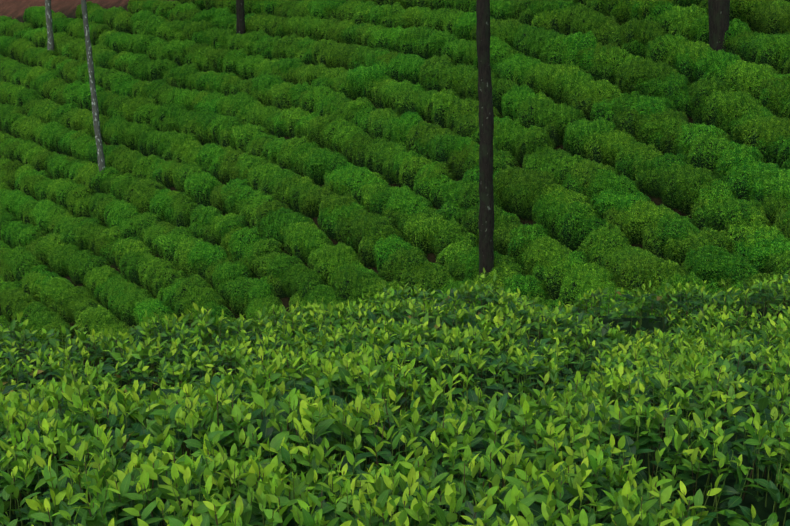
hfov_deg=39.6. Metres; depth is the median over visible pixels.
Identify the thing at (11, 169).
tea bush
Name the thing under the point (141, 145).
tea bush
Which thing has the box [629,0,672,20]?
tea bush
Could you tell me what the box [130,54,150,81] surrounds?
tea bush
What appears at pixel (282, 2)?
tea bush
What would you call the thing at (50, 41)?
tree
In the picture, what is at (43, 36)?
tea bush
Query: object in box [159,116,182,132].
tea bush
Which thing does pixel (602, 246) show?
tea bush
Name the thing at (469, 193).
tea bush
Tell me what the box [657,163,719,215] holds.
tea bush
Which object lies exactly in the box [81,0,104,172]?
thin tree
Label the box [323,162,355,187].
tea bush
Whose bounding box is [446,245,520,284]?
tea bush
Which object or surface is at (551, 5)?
tea bush
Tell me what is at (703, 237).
tea bush
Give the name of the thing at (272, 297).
tea bush
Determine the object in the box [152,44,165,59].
tea bush
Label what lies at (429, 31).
tea bush
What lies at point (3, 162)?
tea bush
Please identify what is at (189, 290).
tea bush
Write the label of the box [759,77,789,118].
tea bush
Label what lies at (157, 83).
tea bush
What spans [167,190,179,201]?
tea bush
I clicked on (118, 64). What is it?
tea bush
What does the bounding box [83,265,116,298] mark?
tea bush
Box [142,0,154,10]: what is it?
tea bush
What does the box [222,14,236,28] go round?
tea bush
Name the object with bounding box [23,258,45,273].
tea bush
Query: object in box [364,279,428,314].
tea bush
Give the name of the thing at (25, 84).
tea bush
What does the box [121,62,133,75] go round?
tea bush
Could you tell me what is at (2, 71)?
tea bush
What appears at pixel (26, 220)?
tea bush
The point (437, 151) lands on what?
tea bush
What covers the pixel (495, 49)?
tea bush
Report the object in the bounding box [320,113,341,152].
tea bush
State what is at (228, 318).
tea bush
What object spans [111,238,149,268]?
tea bush
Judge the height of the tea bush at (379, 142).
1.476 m
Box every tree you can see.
[45,0,53,50]
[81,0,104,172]
[236,0,245,34]
[476,0,493,280]
[708,0,729,51]
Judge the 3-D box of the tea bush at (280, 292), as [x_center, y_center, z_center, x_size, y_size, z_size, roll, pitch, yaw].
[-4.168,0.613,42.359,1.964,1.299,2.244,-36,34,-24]
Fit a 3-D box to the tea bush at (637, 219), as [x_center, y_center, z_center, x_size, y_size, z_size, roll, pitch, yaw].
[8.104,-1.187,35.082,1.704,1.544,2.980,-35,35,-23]
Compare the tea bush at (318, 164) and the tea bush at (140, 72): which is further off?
the tea bush at (140, 72)
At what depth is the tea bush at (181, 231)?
48.00 m
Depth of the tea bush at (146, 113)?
57.77 m
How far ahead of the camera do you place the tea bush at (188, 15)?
65.44 m
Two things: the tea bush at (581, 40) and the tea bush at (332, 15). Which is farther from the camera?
the tea bush at (332, 15)
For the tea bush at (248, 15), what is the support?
on the terrain ground
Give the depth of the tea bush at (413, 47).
50.21 m
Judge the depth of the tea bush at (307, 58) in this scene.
54.55 m
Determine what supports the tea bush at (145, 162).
on the terrain ground
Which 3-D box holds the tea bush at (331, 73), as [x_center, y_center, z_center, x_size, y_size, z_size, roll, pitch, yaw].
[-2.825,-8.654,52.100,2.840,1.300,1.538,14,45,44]
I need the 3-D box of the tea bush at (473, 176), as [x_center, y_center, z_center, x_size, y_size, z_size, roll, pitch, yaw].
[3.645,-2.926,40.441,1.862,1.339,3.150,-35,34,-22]
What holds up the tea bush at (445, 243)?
on the terrain ground
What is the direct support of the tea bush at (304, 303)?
on the terrain ground
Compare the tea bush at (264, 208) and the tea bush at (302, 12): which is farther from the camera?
the tea bush at (302, 12)
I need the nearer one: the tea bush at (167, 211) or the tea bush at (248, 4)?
the tea bush at (167, 211)
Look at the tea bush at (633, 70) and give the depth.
39.90 m
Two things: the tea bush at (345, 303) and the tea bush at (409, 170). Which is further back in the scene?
the tea bush at (409, 170)
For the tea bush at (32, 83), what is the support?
on the terrain ground
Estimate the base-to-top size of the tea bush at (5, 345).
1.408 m
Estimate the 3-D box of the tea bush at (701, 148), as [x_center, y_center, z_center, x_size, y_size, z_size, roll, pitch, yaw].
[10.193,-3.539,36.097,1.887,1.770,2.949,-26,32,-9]
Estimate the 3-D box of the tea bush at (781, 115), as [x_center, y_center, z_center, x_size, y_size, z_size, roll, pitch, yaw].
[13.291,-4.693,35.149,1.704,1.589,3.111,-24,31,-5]
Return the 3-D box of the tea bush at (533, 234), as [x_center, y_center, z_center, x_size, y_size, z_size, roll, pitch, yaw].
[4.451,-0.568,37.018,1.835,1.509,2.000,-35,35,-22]
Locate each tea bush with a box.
[0,15,12,35]
[0,20,16,35]
[0,36,16,57]
[0,59,5,78]
[0,59,18,72]
[0,83,13,101]
[0,103,23,130]
[0,133,13,144]
[0,137,21,156]
[0,158,11,181]
[0,182,10,189]
[0,189,10,206]
[0,207,18,242]
[0,240,11,262]
[0,260,16,281]
[0,267,789,525]
[0,274,6,296]
[0,281,22,307]
[0,287,20,320]
[0,314,9,325]
[0,325,19,359]
[1,17,18,33]
[1,66,16,81]
[1,113,20,135]
[1,141,25,161]
[1,190,25,216]
[1,221,23,245]
[2,84,19,104]
[2,160,22,181]
[2,168,17,189]
[2,290,36,321]
[3,245,38,283]
[4,39,16,56]
[4,108,23,116]
[4,189,36,218]
[4,223,35,248]
[5,67,13,82]
[6,85,24,101]
[8,22,35,37]
[8,40,24,60]
[9,62,31,83]
[10,75,16,84]
[10,96,16,105]
[11,116,25,137]
[12,300,39,328]
[13,22,34,36]
[13,27,32,38]
[13,68,27,85]
[14,45,21,62]
[14,142,30,163]
[14,163,35,190]
[14,169,37,189]
[14,280,24,288]
[15,41,35,63]
[16,225,43,247]
[16,301,63,340]
[17,88,41,106]
[18,115,41,143]
[18,199,40,220]
[19,118,43,139]
[19,175,46,200]
[20,76,29,88]
[20,143,38,164]
[21,97,40,116]
[21,264,60,285]
[21,271,45,302]
[23,6,38,23]
[23,47,44,66]
[23,145,48,164]
[23,148,49,166]
[23,203,38,227]
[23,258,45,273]
[24,47,36,66]
[24,123,46,135]
[24,230,46,251]
[26,66,48,84]
[26,239,49,267]
[27,28,39,42]
[27,104,60,123]
[29,78,37,90]
[29,199,56,234]
[29,309,66,339]
[30,170,50,177]
[31,6,44,18]
[31,9,54,27]
[31,27,46,43]
[31,123,48,144]
[32,152,51,172]
[33,34,53,47]
[33,47,47,60]
[33,98,60,123]
[33,235,55,260]
[34,30,53,46]
[34,178,52,200]
[35,128,42,145]
[35,232,72,263]
[36,13,45,27]
[36,70,61,95]
[37,49,58,59]
[37,55,54,67]
[37,84,46,98]
[37,320,74,356]
[39,121,66,151]
[39,276,73,289]
[40,276,74,307]
[41,203,69,233]
[42,132,55,151]
[43,13,65,26]
[43,77,66,99]
[43,151,63,177]
[45,105,62,122]
[46,178,71,203]
[46,286,71,323]
[48,244,77,277]
[49,83,67,101]
[49,154,70,179]
[49,212,75,232]
[50,55,67,70]
[51,83,68,102]
[51,244,77,275]
[52,17,68,32]
[52,156,77,180]
[53,215,78,235]
[54,31,70,42]
[54,36,76,50]
[54,128,70,152]
[55,88,64,104]
[55,181,79,209]
[55,246,81,275]
[56,59,74,80]
[56,102,79,117]
[57,38,74,55]
[57,286,89,319]
[58,130,90,157]
[61,224,79,246]
[62,44,91,58]
[62,162,86,181]
[63,64,79,83]
[63,80,83,94]
[63,88,79,105]
[63,108,83,129]
[64,159,81,178]
[65,250,109,286]
[65,286,99,323]
[66,18,82,31]
[66,185,92,217]
[66,217,91,250]
[68,22,82,37]
[68,37,84,58]
[68,251,89,285]
[70,109,91,130]
[70,129,92,155]
[71,45,85,60]
[71,133,93,162]
[73,41,93,60]
[74,162,106,192]
[75,25,81,38]
[75,82,104,110]
[75,304,121,331]
[76,1,93,20]
[76,64,87,77]
[76,97,85,108]
[76,136,94,157]
[76,217,104,249]
[76,220,106,250]
[77,64,103,85]
[78,50,95,60]
[78,160,97,168]
[79,2,100,18]
[79,21,95,36]
[80,23,102,39]
[81,307,119,335]
[83,114,107,130]
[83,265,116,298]
[84,140,104,159]
[84,192,115,216]
[85,66,104,79]
[86,144,120,166]
[88,6,103,17]
[88,8,104,23]
[88,227,118,257]
[89,90,115,115]
[89,115,110,141]
[89,319,129,354]
[90,24,111,45]
[90,167,118,192]
[91,273,117,304]
[92,42,110,65]
[92,197,137,225]
[93,166,118,180]
[94,9,108,22]
[94,51,116,68]
[95,199,108,226]
[96,68,119,87]
[97,225,122,243]
[99,30,117,44]
[99,93,133,115]
[99,233,125,265]
[99,278,141,307]
[99,321,134,360]
[101,174,119,195]
[101,273,129,308]
[102,8,122,29]
[102,31,123,48]
[102,73,115,90]
[102,115,126,144]
[102,119,118,144]
[103,145,125,166]
[103,199,128,227]
[104,54,119,69]
[104,119,125,144]
[105,6,125,12]
[105,32,125,50]
[105,144,137,176]
[106,203,131,234]
[107,283,137,317]
[108,71,130,87]
[108,95,126,119]
[108,281,143,320]
[109,237,142,267]
[110,33,132,53]
[110,173,131,196]
[110,176,127,200]
[111,75,135,95]
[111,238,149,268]
[112,11,132,21]
[112,17,132,33]
[113,120,133,149]
[113,150,141,161]
[113,203,139,238]
[114,51,127,57]
[114,52,148,71]
[115,176,136,200]
[117,54,134,70]
[118,99,136,121]
[118,288,154,325]
[119,250,145,286]
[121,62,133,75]
[121,79,138,96]
[122,153,144,172]
[123,121,151,152]
[123,178,157,213]
[127,0,146,13]
[127,34,152,53]
[128,0,143,13]
[128,58,151,76]
[128,96,158,114]
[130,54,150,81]
[130,212,163,241]
[131,9,153,28]
[131,154,157,179]
[132,21,149,34]
[132,80,152,97]
[133,101,160,126]
[133,299,177,325]
[134,0,142,12]
[134,34,157,53]
[134,124,156,149]
[134,297,165,325]
[135,58,178,80]
[135,178,165,197]
[135,189,161,206]
[136,132,154,156]
[136,225,168,252]
[136,246,155,261]
[138,155,164,175]
[138,257,163,294]
[139,14,166,36]
[139,307,171,341]
[141,224,162,253]
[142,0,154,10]
[142,257,168,268]
[144,78,167,101]
[144,129,171,155]
[145,37,166,48]
[146,0,161,9]
[146,42,168,59]
[146,260,182,298]
[149,188,172,220]
[150,0,166,14]
[150,116,161,130]
[151,85,177,105]
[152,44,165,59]
[152,161,174,188]
[152,232,187,265]
[152,313,199,350]
[153,22,173,40]
[154,221,176,235]
[155,0,172,20]
[155,102,188,127]
[156,135,170,157]
[157,86,177,104]
[157,159,181,187]
[157,196,179,224]
[157,269,188,301]
[157,279,190,310]
[158,0,180,19]
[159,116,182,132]
[160,39,195,65]
[160,60,177,81]
[160,130,179,160]
[163,226,192,258]
[164,67,177,87]
[165,19,191,31]
[165,192,197,225]
[165,282,180,312]
[166,21,182,41]
[167,87,199,109]
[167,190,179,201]
[168,66,192,88]
[169,13,176,21]
[170,90,190,109]
[170,132,199,152]
[170,133,201,161]
[172,2,200,18]
[172,163,189,191]
[173,53,182,65]
[173,110,196,132]
[173,142,202,166]
[173,202,197,227]
[173,273,228,323]
[174,31,184,39]
[174,63,204,90]
[174,162,205,196]
[174,233,206,269]
[174,296,188,320]
[176,237,200,279]
[178,9,199,20]
[180,42,208,64]
[180,116,198,140]
[180,237,201,277]
[182,19,213,40]
[184,49,195,64]
[184,171,221,200]
[185,30,207,42]
[185,72,205,90]
[186,0,197,6]
[187,114,216,145]
[187,241,227,274]
[188,52,203,70]
[188,108,218,143]
[189,204,223,226]
[189,213,211,242]
[190,91,208,111]
[190,172,221,206]
[190,295,218,320]
[191,45,215,71]
[193,70,209,84]
[193,301,234,341]
[194,7,220,22]
[194,94,223,114]
[194,257,226,288]
[194,317,237,325]
[195,0,205,10]
[195,71,235,90]
[195,143,230,180]
[196,31,213,47]
[196,143,217,173]
[200,26,218,44]
[200,145,228,168]
[202,214,222,245]
[203,0,211,9]
[203,38,223,48]
[203,91,230,102]
[204,48,231,72]
[204,70,219,91]
[205,254,235,289]
[209,83,221,92]
[209,184,230,213]
[209,212,238,244]
[210,54,243,75]
[210,114,236,145]
[211,6,232,28]
[211,28,236,47]
[212,259,253,295]
[213,49,229,71]
[215,0,229,11]
[215,93,236,115]
[215,115,242,149]
[215,215,250,243]
[216,72,241,88]
[217,148,245,183]
[217,184,248,213]
[217,275,259,315]
[218,33,246,49]
[218,146,235,183]
[219,126,236,149]
[220,77,245,96]
[220,226,243,259]
[221,178,252,213]
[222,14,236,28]
[222,99,238,117]
[226,0,247,15]
[226,17,236,28]
[226,48,247,78]
[227,123,270,152]
[228,91,258,110]
[228,226,264,273]
[229,165,259,185]
[229,190,252,214]
[229,286,280,316]
[230,0,235,13]
[230,122,274,151]
[231,18,245,32]
[231,99,260,117]
[234,38,251,55]
[234,152,264,183]
[237,54,263,79]
[237,80,257,99]
[237,101,264,124]
[238,33,255,54]
[239,78,254,95]
[239,198,263,232]
[239,251,288,278]
[242,137,272,156]
[242,295,282,318]
[243,29,266,55]
[243,189,273,210]
[244,0,263,13]
[245,13,254,33]
[245,14,275,34]
[245,296,277,325]
[246,12,268,31]
[246,105,274,125]
[247,276,275,301]
[248,162,282,192]
[249,238,285,257]
[249,302,282,333]
[250,74,284,93]
[251,0,263,13]
[253,158,279,167]
[254,0,280,15]
[254,58,277,76]
[254,84,289,105]
[255,33,272,60]
[255,105,281,136]
[256,200,291,225]
[256,212,283,248]
[257,173,287,195]
[258,254,305,274]
[259,63,271,75]
[260,15,289,37]
[260,36,280,55]
[261,0,289,13]
[261,137,309,161]
[261,206,314,240]
[263,84,291,105]
[263,137,285,164]
[266,135,283,166]
[267,255,303,298]
[267,256,300,280]
[268,112,287,137]
[268,168,302,193]
[269,15,295,37]
[270,20,282,37]
[270,41,300,60]
[270,82,294,110]
[270,174,318,210]
[271,63,306,84]
[272,33,308,59]
[273,58,304,78]
[274,0,294,16]
[276,147,334,172]
[278,113,309,137]
[279,107,309,137]
[279,136,310,175]
[279,216,319,254]
[280,262,326,298]
[281,0,310,17]
[283,0,301,18]
[283,15,315,36]
[283,223,317,261]
[284,175,314,209]
[286,81,310,107]
[289,227,333,263]
[289,292,305,313]
[290,141,320,174]
[290,180,320,214]
[293,112,319,136]
[294,36,307,61]
[294,37,314,65]
[295,0,312,14]
[295,117,323,146]
[296,63,327,86]
[297,19,337,40]
[298,89,313,110]
[298,184,332,217]
[299,14,325,34]
[299,147,322,184]
[299,285,329,311]
[300,84,345,114]
[301,38,337,65]
[303,148,350,185]
[303,283,344,316]
[304,17,324,37]
[307,0,327,18]
[307,241,357,269]
[308,114,329,147]
[311,73,332,88]
[313,252,362,287]
[314,296,364,314]
[315,96,344,116]
[316,44,339,67]
[316,244,363,266]
[317,0,345,18]
[317,17,345,43]
[317,208,326,234]
[318,1,339,20]
[318,192,358,219]
[319,198,367,226]
[320,66,347,80]
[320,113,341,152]
[321,214,358,249]
[322,94,357,124]
[323,117,368,155]
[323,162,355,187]
[323,169,353,195]
[329,43,360,68]
[329,79,355,100]
[330,261,379,289]
[332,165,354,196]
[333,72,358,97]
[334,19,355,32]
[334,207,399,252]
[335,22,371,44]
[335,264,388,307]
[336,0,360,20]
[338,166,390,205]
[338,266,378,285]
[339,48,361,69]
[342,133,376,168]
[344,97,372,115]
[346,62,389,98]
[348,50,388,70]
[349,45,389,65]
[350,101,375,134]
[351,5,372,24]
[351,66,389,101]
[352,1,377,12]
[355,23,382,48]
[358,229,399,267]
[359,172,389,213]
[361,24,394,50]
[361,137,392,172]
[361,185,394,214]
[362,5,391,25]
[363,49,404,66]
[363,226,402,262]
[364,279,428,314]
[366,77,392,106]
[367,29,394,47]
[367,108,394,132]
[369,108,400,137]
[369,111,398,141]
[372,144,407,183]
[372,234,412,278]
[374,0,406,8]
[374,53,418,78]
[375,87,421,115]
[376,2,410,28]
[378,141,408,164]
[379,79,415,108]
[379,246,450,285]
[382,155,432,189]
[382,186,401,233]
[383,116,412,147]
[383,183,412,210]
[385,25,403,51]
[385,188,433,216]
[388,0,412,8]
[388,53,424,84]
[391,26,429,57]
[393,111,426,135]
[393,150,422,185]
[396,207,437,240]
[398,26,427,43]
[399,260,454,302]
[400,7,423,27]
[400,243,427,257]
[401,5,431,17]
[402,213,448,254]
[406,120,456,153]
[410,90,437,119]
[410,132,464,164]
[411,91,435,123]
[412,0,429,6]
[412,83,424,90]
[413,161,448,182]
[413,172,460,208]
[414,10,440,29]
[415,274,449,302]
[416,26,451,41]
[417,162,454,186]
[419,8,449,30]
[419,54,462,82]
[419,61,476,94]
[422,32,446,59]
[422,77,439,91]
[424,89,458,121]
[427,0,453,10]
[427,218,478,256]
[429,27,459,53]
[430,271,455,310]
[431,95,458,128]
[431,220,471,255]
[433,0,464,9]
[433,7,463,31]
[435,201,504,224]
[435,240,478,273]
[438,69,473,98]
[440,180,470,206]
[441,39,472,65]
[441,281,470,307]
[442,12,468,33]
[442,135,478,159]
[445,97,501,130]
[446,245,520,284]
[446,277,495,311]
[447,109,460,130]
[447,138,478,180]
[447,177,505,214]
[448,247,502,280]
[451,11,494,40]
[452,39,476,68]
[453,0,476,12]
[453,112,510,139]
[453,113,495,143]
[458,68,517,100]
[458,205,519,224]
[460,75,478,100]
[461,204,520,240]
[462,51,477,68]
[462,148,518,177]
[462,164,499,190]
[470,18,519,40]
[473,262,547,299]
[474,41,517,71]
[475,258,526,280]
[490,0,515,20]
[490,0,518,19]
[490,21,523,47]
[490,36,512,70]
[490,52,531,78]
[491,77,517,114]
[493,116,508,156]
[493,125,543,158]
[493,165,556,205]
[493,221,549,258]
[493,222,542,264]
[494,173,513,207]
[495,117,522,158]
[496,58,542,85]
[501,0,535,25]
[501,84,534,111]
[501,88,538,119]
[502,98,548,120]
[502,177,550,220]
[503,273,548,300]
[507,21,527,51]
[507,224,551,263]
[510,61,543,86]
[513,24,565,59]
[515,89,553,118]
[515,127,555,165]
[516,249,549,287]
[517,96,586,143]
[518,29,560,61]
[520,0,555,12]
[520,189,553,222]
[521,146,572,168]
[521,297,553,321]
[523,63,561,97]
[524,236,576,276]
[525,150,567,184]
[526,0,576,17]
[531,5,586,30]
[532,190,593,251]
[533,183,592,212]
[535,205,606,251]
[535,299,573,316]
[539,33,582,67]
[542,255,615,300]
[544,119,564,146]
[545,5,579,33]
[545,62,585,100]
[548,69,593,104]
[551,69,591,104]
[553,250,588,272]
[555,155,587,184]
[558,266,620,315]
[560,2,609,36]
[560,31,603,73]
[561,79,622,108]
[561,166,638,206]
[563,117,617,158]
[565,0,588,6]
[566,158,618,195]
[571,89,619,120]
[573,286,638,310]
[575,42,619,66]
[577,225,648,268]
[582,128,633,167]
[582,203,613,241]
[584,58,617,84]
[585,168,641,202]
[586,0,632,22]
[586,296,656,318]
[589,23,622,45]
[589,46,643,82]
[589,96,615,128]
[590,0,609,15]
[590,185,650,218]
[590,233,631,262]
[596,16,618,25]
[601,129,636,165]
[601,247,656,286]
[602,138,645,171]
[603,205,634,243]
[607,29,625,48]
[608,3,636,24]
[609,94,675,118]
[612,91,643,119]
[612,104,688,144]
[615,0,673,23]
[615,57,677,95]
[615,150,688,182]
[615,253,687,307]
[615,257,680,284]
[618,199,676,245]
[619,17,666,50]
[623,34,686,58]
[624,72,690,103]
[624,142,662,180]
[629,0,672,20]
[635,110,687,146]
[635,160,696,198]
[642,222,697,260]
[644,12,661,24]
[646,34,701,67]
[646,122,731,154]
[647,77,690,97]
[649,271,730,315]
[654,204,699,256]
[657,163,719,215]
[658,9,708,33]
[659,87,695,118]
[660,4,707,30]
[660,120,731,154]
[662,39,716,78]
[662,179,737,208]
[663,226,731,265]
[667,13,708,40]
[670,129,734,172]
[672,0,694,7]
[673,45,740,83]
[681,247,710,274]
[683,244,758,285]
[688,14,738,43]
[688,77,730,121]
[690,188,733,223]
[690,198,765,236]
[691,0,701,6]
[692,96,724,127]
[699,0,708,13]
[699,89,765,132]
[702,60,737,79]
[706,0,770,28]
[706,278,755,296]
[707,62,744,91]
[713,140,765,178]
[713,144,762,179]
[713,162,789,201]
[716,268,789,305]
[719,18,750,46]
[720,105,775,144]
[722,60,777,102]
[724,29,758,55]
[725,206,772,230]
[726,215,781,253]
[726,282,766,313]
[729,157,789,206]
[731,230,789,274]
[732,115,789,144]
[734,30,778,64]
[738,114,789,155]
[741,0,789,29]
[744,32,789,71]
[746,245,786,272]
[749,0,789,32]
[754,5,789,34]
[755,33,789,75]
[756,133,789,166]
[758,66,789,115]
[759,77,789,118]
[759,169,789,202]
[761,195,789,225]
[764,72,789,92]
[764,249,789,278]
[765,90,789,118]
[773,207,789,239]
[776,137,789,167]
[778,202,789,231]
[781,159,789,170]
[783,56,789,75]
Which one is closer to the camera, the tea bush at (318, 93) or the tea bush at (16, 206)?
the tea bush at (318, 93)
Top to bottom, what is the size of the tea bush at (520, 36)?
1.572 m
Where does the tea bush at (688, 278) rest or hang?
on the terrain ground
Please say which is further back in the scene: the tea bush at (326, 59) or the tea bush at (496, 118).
the tea bush at (326, 59)
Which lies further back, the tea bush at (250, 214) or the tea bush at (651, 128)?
the tea bush at (250, 214)
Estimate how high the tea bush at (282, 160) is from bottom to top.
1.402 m
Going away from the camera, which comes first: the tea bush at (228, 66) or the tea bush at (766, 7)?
the tea bush at (766, 7)
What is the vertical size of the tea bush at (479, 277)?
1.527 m
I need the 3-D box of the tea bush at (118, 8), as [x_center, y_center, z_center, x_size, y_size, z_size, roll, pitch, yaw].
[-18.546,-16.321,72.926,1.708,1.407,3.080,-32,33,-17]
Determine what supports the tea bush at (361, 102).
on the terrain ground
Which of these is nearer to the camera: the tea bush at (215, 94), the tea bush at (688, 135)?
the tea bush at (688, 135)
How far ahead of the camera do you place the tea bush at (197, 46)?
61.15 m
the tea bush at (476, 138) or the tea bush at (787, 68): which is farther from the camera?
the tea bush at (476, 138)
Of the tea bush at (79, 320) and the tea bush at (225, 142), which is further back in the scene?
the tea bush at (225, 142)
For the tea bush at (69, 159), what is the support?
on the terrain ground
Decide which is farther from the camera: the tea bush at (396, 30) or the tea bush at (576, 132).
the tea bush at (396, 30)
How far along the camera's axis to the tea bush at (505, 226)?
37.53 m
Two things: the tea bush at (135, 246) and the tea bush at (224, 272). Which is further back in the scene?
the tea bush at (135, 246)
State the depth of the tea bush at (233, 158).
50.20 m
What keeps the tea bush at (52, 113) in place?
on the terrain ground
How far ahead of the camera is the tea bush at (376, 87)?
48.61 m
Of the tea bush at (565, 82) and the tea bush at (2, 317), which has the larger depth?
the tea bush at (2, 317)
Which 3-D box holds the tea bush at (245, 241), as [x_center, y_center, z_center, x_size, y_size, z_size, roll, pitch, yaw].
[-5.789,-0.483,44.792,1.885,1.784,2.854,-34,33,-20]
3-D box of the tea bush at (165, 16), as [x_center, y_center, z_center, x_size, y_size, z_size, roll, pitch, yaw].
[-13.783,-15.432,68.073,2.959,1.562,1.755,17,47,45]
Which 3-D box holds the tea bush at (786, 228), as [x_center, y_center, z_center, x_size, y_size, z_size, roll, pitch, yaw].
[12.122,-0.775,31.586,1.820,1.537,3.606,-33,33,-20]
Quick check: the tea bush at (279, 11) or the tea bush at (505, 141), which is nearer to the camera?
the tea bush at (505, 141)
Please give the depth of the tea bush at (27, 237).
54.33 m
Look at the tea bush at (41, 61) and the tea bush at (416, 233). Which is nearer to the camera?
the tea bush at (416, 233)
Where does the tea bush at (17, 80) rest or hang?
on the terrain ground
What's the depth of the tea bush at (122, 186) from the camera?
53.35 m
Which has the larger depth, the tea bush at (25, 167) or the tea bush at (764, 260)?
the tea bush at (25, 167)
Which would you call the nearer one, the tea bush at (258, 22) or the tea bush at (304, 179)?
the tea bush at (304, 179)
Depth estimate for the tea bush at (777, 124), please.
34.64 m
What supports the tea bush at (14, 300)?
on the terrain ground
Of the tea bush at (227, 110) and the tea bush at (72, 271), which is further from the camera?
the tea bush at (227, 110)
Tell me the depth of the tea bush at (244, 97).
53.80 m
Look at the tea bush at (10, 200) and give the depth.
58.10 m
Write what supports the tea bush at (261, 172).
on the terrain ground
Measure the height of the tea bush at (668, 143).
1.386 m
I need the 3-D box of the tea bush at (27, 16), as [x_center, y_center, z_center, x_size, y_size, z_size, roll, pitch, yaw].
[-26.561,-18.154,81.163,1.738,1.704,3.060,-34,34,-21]
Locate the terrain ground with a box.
[0,0,779,361]
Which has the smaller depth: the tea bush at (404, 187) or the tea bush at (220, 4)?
the tea bush at (404, 187)
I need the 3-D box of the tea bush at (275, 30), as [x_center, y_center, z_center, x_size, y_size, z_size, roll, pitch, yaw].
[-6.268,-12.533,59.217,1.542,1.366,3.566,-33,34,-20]
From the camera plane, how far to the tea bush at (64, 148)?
60.70 m
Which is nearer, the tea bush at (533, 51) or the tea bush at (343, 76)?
the tea bush at (533, 51)
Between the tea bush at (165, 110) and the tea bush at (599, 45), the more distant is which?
the tea bush at (165, 110)
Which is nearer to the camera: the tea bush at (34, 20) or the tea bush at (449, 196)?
the tea bush at (449, 196)
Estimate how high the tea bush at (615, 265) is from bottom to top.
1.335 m
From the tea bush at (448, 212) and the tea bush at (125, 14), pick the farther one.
the tea bush at (125, 14)
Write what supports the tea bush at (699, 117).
on the terrain ground
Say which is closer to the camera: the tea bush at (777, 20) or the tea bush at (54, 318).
the tea bush at (777, 20)
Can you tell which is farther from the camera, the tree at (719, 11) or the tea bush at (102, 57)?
the tea bush at (102, 57)
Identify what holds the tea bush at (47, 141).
on the terrain ground
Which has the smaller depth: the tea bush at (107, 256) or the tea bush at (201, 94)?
the tea bush at (107, 256)
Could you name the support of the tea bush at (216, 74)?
on the terrain ground
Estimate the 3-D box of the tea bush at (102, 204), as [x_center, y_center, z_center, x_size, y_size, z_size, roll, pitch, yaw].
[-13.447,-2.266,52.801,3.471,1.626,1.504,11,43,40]
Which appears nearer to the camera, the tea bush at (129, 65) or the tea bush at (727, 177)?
the tea bush at (727, 177)
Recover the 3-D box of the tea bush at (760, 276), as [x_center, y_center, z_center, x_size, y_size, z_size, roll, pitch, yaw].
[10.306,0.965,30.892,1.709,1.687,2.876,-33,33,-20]
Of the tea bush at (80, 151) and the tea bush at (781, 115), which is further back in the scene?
the tea bush at (80, 151)
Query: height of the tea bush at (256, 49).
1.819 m
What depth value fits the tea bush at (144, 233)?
49.21 m
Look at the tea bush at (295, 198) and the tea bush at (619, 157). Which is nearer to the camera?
the tea bush at (619, 157)
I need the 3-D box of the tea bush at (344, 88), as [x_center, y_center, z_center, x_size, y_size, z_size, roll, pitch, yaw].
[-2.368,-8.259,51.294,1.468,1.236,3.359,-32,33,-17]
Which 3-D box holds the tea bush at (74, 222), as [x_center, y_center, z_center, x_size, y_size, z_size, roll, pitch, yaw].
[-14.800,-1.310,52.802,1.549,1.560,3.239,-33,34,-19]
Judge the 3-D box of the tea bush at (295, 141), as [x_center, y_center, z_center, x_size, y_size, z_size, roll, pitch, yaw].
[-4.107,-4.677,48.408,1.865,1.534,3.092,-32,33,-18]
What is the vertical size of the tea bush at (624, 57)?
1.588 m
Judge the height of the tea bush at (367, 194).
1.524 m
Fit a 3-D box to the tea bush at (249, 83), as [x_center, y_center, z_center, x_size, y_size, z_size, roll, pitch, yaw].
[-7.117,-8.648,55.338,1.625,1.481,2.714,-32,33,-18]
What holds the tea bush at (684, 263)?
on the terrain ground
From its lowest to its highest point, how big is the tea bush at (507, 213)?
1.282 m
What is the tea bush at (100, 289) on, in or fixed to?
on the terrain ground
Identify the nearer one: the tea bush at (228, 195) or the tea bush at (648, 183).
the tea bush at (648, 183)
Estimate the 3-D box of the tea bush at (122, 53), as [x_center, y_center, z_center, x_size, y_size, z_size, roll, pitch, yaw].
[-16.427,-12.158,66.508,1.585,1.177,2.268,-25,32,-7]
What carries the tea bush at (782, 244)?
on the terrain ground
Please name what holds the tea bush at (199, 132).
on the terrain ground
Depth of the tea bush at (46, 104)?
65.24 m
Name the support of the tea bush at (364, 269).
on the terrain ground
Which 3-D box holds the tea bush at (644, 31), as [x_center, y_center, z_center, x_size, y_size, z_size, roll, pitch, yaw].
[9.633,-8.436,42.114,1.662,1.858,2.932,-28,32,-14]
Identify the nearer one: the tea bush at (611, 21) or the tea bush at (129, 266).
the tea bush at (611, 21)
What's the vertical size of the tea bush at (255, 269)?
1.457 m
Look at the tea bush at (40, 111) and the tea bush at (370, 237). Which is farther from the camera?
the tea bush at (40, 111)
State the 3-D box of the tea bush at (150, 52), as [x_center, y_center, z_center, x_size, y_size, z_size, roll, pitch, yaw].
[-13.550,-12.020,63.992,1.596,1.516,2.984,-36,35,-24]
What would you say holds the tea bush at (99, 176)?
on the terrain ground
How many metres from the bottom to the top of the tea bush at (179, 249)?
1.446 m
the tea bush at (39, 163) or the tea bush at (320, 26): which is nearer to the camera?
the tea bush at (320, 26)
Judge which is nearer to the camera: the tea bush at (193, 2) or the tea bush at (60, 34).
the tea bush at (193, 2)
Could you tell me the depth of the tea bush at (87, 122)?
60.66 m
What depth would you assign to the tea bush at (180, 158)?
52.57 m
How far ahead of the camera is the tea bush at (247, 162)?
49.19 m
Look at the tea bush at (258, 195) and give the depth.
46.84 m
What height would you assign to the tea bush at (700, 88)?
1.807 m
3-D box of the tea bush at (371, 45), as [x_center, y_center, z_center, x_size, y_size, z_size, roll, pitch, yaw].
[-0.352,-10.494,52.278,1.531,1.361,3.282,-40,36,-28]
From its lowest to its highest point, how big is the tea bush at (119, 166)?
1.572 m
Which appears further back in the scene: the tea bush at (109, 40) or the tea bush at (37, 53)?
the tea bush at (37, 53)
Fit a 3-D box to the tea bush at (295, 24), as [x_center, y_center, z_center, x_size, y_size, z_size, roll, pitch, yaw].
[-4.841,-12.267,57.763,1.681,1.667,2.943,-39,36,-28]

